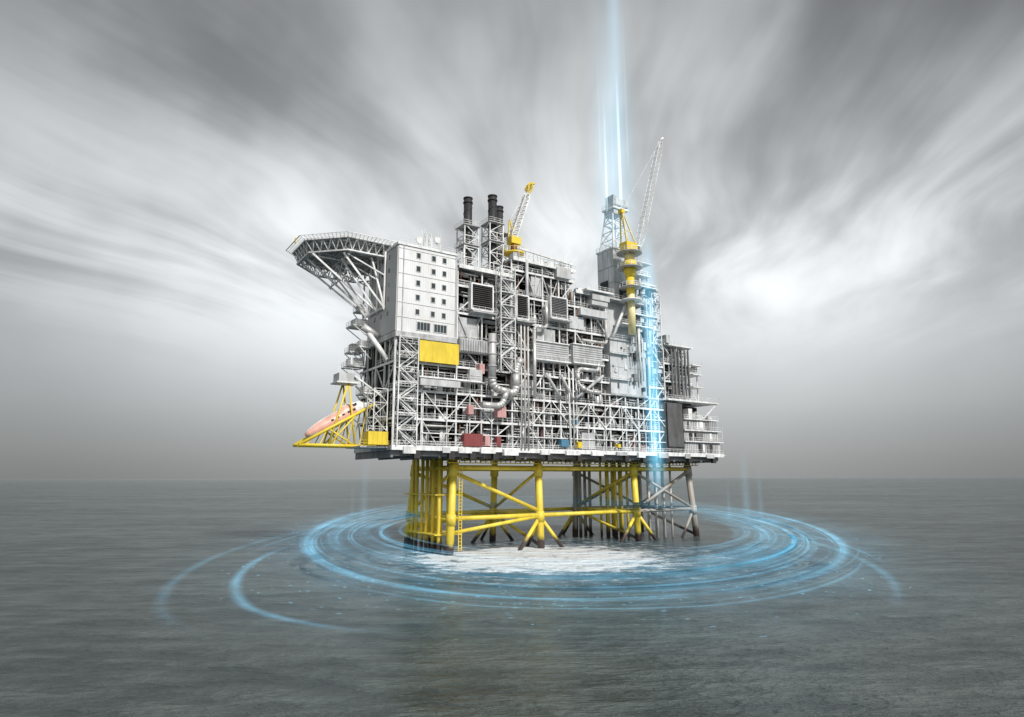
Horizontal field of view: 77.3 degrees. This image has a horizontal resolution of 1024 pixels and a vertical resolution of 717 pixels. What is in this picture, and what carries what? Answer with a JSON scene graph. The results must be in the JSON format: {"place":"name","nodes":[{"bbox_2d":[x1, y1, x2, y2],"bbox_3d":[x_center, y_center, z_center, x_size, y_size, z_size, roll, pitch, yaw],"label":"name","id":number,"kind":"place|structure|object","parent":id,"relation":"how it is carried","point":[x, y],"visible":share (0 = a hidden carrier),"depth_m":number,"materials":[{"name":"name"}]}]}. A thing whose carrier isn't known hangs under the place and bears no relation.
{"place":"outdoors","nodes":[
{"label":"outdoors","id":0,"kind":"place"},
{"bbox_2d":[346,445,386,448],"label":"lifeboat station light grey paint","id":1,"kind":"object","parent":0,"point":[365,447],"visible":1,"depth_m":141.60,"materials":[{"name":"grey metal"}]},
{"bbox_2d":[0,477,1023,716],"bbox_3d":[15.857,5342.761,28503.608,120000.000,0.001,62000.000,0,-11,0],"label":"sea","id":2,"kind":"structure","parent":0,"point":[832,597],"depth_m":93.59,"materials":[{"name":"liquid"}]},
{"bbox_2d":[403,458,686,555],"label":"yellow jacket","id":3,"kind":"object","parent":2,"relation":"in","point":[430,529],"visible":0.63,"depth_m":169.84,"materials":[{"name":"yellow metal"}]},
{"bbox_2d":[348,253,690,457],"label":"topsides light grey paint","id":4,"kind":"object","parent":3,"relation":"on","point":[464,330],"visible":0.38,"depth_m":166.10,"materials":[{"name":"grey metal"}]},
{"bbox_2d":[293,383,388,447],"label":"lifeboat launching frame","id":5,"kind":"object","parent":4,"relation":"on","point":[372,438],"visible":0.84,"depth_m":142.57,"materials":[{"name":"yellow metal"}]},
{"bbox_2d":[305,401,368,436],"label":"lifeboat","id":6,"kind":"object","parent":5,"relation":"on","point":[327,421],"visible":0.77,"depth_m":143.65,"materials":[{"name":"orange paint"}]},
{"bbox_2d":[331,403,356,420],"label":"windows","id":7,"kind":"structure","parent":6,"relation":"in","point":[354,404],"depth_m":145.08,"materials":[{"name":"black glass"}]},
{"bbox_2d":[333,372,355,381],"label":"lifeboat station grey panel","id":8,"kind":"object","parent":5,"relation":"attached to","point":[347,377],"visible":0.79,"depth_m":145.48,"materials":[{"name":"grey metal"}]},
{"bbox_2d":[286,231,396,318],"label":"helideck white paint","id":9,"kind":"object","parent":4,"relation":"on","point":[338,270],"visible":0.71,"depth_m":156.10,"materials":[{"name":"white metal"}]},
{"bbox_2d":[293,235,387,281],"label":"helideck light grey paint","id":10,"kind":"object","parent":9,"relation":"attached to","point":[333,262],"visible":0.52,"depth_m":158.75,"materials":[{"name":"grey metal"}]},
{"bbox_2d":[330,367,387,431],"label":"lifeboat station white paint","id":11,"kind":"object","parent":4,"relation":"attached to","point":[344,383],"visible":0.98,"depth_m":145.91,"materials":[{"name":"white metal"}]},
{"bbox_2d":[368,245,456,348],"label":"building trim","id":12,"kind":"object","parent":4,"relation":"on","point":[396,333],"visible":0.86,"depth_m":150.38,"materials":[{"name":"white metal"}]},
{"bbox_2d":[367,246,398,341],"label":"building side wall","id":13,"kind":"structure","parent":12,"relation":"attached to","point":[385,324],"depth_m":152.25,"materials":[{"name":"grey metal"}]},
{"bbox_2d":[374,253,445,332],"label":"accommodation block window glass","id":14,"kind":"object","parent":12,"relation":"attached to","point":[427,327],"visible":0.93,"depth_m":152.28,"materials":[{"name":"black glass"}]},
{"bbox_2d":[370,232,457,262],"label":"roof","id":15,"kind":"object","parent":12,"relation":"attached to","point":[424,246],"visible":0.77,"depth_m":156.42,"materials":[{"name":"white metal"}]},
{"bbox_2d":[389,244,456,337],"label":"accommodation block white cladding","id":16,"kind":"structure","parent":12,"relation":"attached to","point":[409,324],"depth_m":151.97,"materials":[{"name":"white metal"}]},
{"bbox_2d":[397,247,456,333],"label":"accommodation block grey panel","id":17,"kind":"object","parent":12,"relation":"attached to","point":[430,292],"depth_m":152.41,"materials":[{"name":"grey metal"}]},
{"bbox_2d":[454,194,508,271],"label":"exhaust stacks","id":18,"kind":"object","parent":4,"relation":"on","point":[490,231],"depth_m":172.70,"materials":[{"name":"grey metal"}]},
{"bbox_2d":[455,220,507,283],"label":"stack platforms","id":19,"kind":"object","parent":18,"relation":"attached to","point":[473,227],"visible":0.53,"depth_m":173.22,"materials":[{"name":"grey metal"}]},
{"bbox_2d":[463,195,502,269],"bbox_3d":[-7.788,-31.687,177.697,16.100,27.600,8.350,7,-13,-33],"label":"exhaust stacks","id":20,"kind":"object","parent":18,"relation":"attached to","point":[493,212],"visible":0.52,"depth_m":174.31,"materials":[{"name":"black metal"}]},
{"bbox_2d":[361,261,661,451],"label":"topsides insulated pipe","id":21,"kind":"object","parent":4,"relation":"attached to","point":[506,393],"visible":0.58,"depth_m":160.93,"materials":[{"name":"silver metal"}]},
{"bbox_2d":[368,262,660,450],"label":"topsides rusty pipe","id":22,"kind":"object","parent":4,"relation":"attached to","point":[541,374],"visible":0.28,"depth_m":168.53,"materials":[{"name":"metal"}]},
{"bbox_2d":[368,266,661,451],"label":"topsides pale pipe","id":23,"kind":"object","parent":4,"relation":"attached to","point":[525,378],"visible":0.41,"depth_m":164.34,"materials":[{"name":"grey metal"}]},
{"bbox_2d":[504,182,534,257],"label":"pedestal crane","id":24,"kind":"object","parent":4,"relation":"on","point":[513,241],"visible":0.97,"depth_m":179.29,"materials":[{"name":"yellow paint"}]},
{"bbox_2d":[394,266,714,457],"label":"topsides grey panel","id":25,"kind":"object","parent":4,"relation":"attached to","point":[593,300],"visible":0.37,"depth_m":174.29,"materials":[{"name":"grey metal"}]},
{"bbox_2d":[597,194,661,399],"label":"drilling tower light grey paint","id":26,"kind":"object","parent":4,"relation":"on","point":[611,198],"visible":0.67,"depth_m":188.72,"materials":[{"name":"grey metal"}]},
{"bbox_2d":[596,198,658,398],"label":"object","id":27,"kind":"object","parent":26,"relation":"attached to","point":[613,310],"depth_m":188.31,"materials":[{"name":"grey metal"}]},
{"bbox_2d":[616,137,663,334],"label":"pedestal crane","id":28,"kind":"object","parent":26,"relation":"on","point":[628,251],"visible":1,"depth_m":188.97,"materials":[{"name":"yellow paint"}]},
{"bbox_2d":[632,299,658,385],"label":"drilling tower pale pipe","id":29,"kind":"object","parent":26,"relation":"attached to","point":[639,347],"visible":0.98,"depth_m":188.59,"materials":[{"name":"white metal"}]},
{"bbox_2d":[645,462,673,538],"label":"conductor pipes","id":30,"kind":"object","parent":4,"relation":"attached to","point":[656,504],"visible":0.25,"depth_m":197.63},
{"bbox_2d":[661,367,719,453],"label":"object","id":31,"kind":"object","parent":4,"relation":"on","point":[698,443],"visible":0.31,"depth_m":197.53,"materials":[{"name":"grey metal"}]},
{"bbox_2d":[445,457,697,550],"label":"walkway and ladder","id":32,"kind":"object","parent":3,"relation":"on","point":[503,460],"visible":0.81,"depth_m":162.48,"materials":[{"name":"metal"}]},
{"bbox_2d":[572,462,699,536],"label":"grey jacket","id":33,"kind":"object","parent":2,"relation":"in","point":[577,493],"visible":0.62,"depth_m":201.32,"materials":[{"name":"grey metal"}]},
{"bbox_2d":[0,0,1023,479],"label":"sky","id":34,"kind":"structure","parent":0,"point":[835,230],"materials":[{"name":"grey"}]},
{"bbox_2d":[363,265,696,451],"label":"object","id":35,"kind":"object","parent":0,"point":[429,410],"visible":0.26,"depth_m":165.14,"materials":[{"name":"grey metal"}]},
{"bbox_2d":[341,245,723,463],"bbox_3d":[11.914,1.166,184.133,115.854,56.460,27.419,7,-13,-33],"label":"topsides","id":36,"kind":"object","parent":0,"point":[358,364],"depth_m":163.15,"materials":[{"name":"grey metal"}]},
{"bbox_2d":[419,340,620,447],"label":"topsides yellow paint","id":37,"kind":"object","parent":36,"relation":"attached to","point":[438,352],"visible":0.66,"depth_m":150.91,"materials":[{"name":"yellow paint"}]},
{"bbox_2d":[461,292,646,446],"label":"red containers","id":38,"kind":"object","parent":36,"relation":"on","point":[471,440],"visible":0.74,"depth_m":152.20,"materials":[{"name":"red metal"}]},
{"bbox_2d":[465,364,649,451],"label":"process equipment","id":39,"kind":"object","parent":36,"relation":"on","point":[498,413],"visible":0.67,"depth_m":156.23,"materials":[{"name":"metal"}]},
{"bbox_2d":[558,420,577,446],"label":"blue container","id":40,"kind":"object","parent":36,"relation":"on","point":[563,443],"visible":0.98,"depth_m":167.01,"materials":[{"name":"blue metal"}]},
{"bbox_2d":[651,339,724,455],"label":"utility modules","id":41,"kind":"object","parent":36,"relation":"attached to","point":[676,444],"depth_m":196.61,"materials":[{"name":"grey metal"}]},
{"bbox_2d":[660,349,671,388],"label":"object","id":42,"kind":"object","parent":41,"relation":"attached to","point":[669,361],"visible":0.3,"depth_m":198.86,"materials":[{"name":"grey metal"}]},
{"bbox_2d":[658,347,674,398],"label":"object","id":43,"kind":"object","parent":41,"relation":"attached to","point":[674,383],"visible":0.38,"depth_m":196.94,"materials":[{"name":"grey metal"}]},
{"bbox_2d":[656,335,710,419],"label":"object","id":44,"kind":"object","parent":41,"relation":"attached to","point":[666,338],"visible":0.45,"depth_m":197.82,"materials":[{"name":"grey metal"}]},
{"bbox_2d":[448,458,695,464],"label":"jacket","id":45,"kind":"object","parent":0,"point":[565,462],"visible":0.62,"depth_m":173.60,"materials":[{"name":"grey metal"}]},
{"bbox_2d":[600,281,625,298],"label":"drilling tower interior shadowed steel","id":46,"kind":"object","parent":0,"point":[605,285],"visible":0.36,"depth_m":194.68,"materials":[{"name":"grey metal"}]},
{"bbox_2d":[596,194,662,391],"bbox_3d":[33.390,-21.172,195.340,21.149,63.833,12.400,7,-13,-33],"label":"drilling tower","id":47,"kind":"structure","parent":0,"point":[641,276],"depth_m":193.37,"materials":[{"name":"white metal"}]}
]}

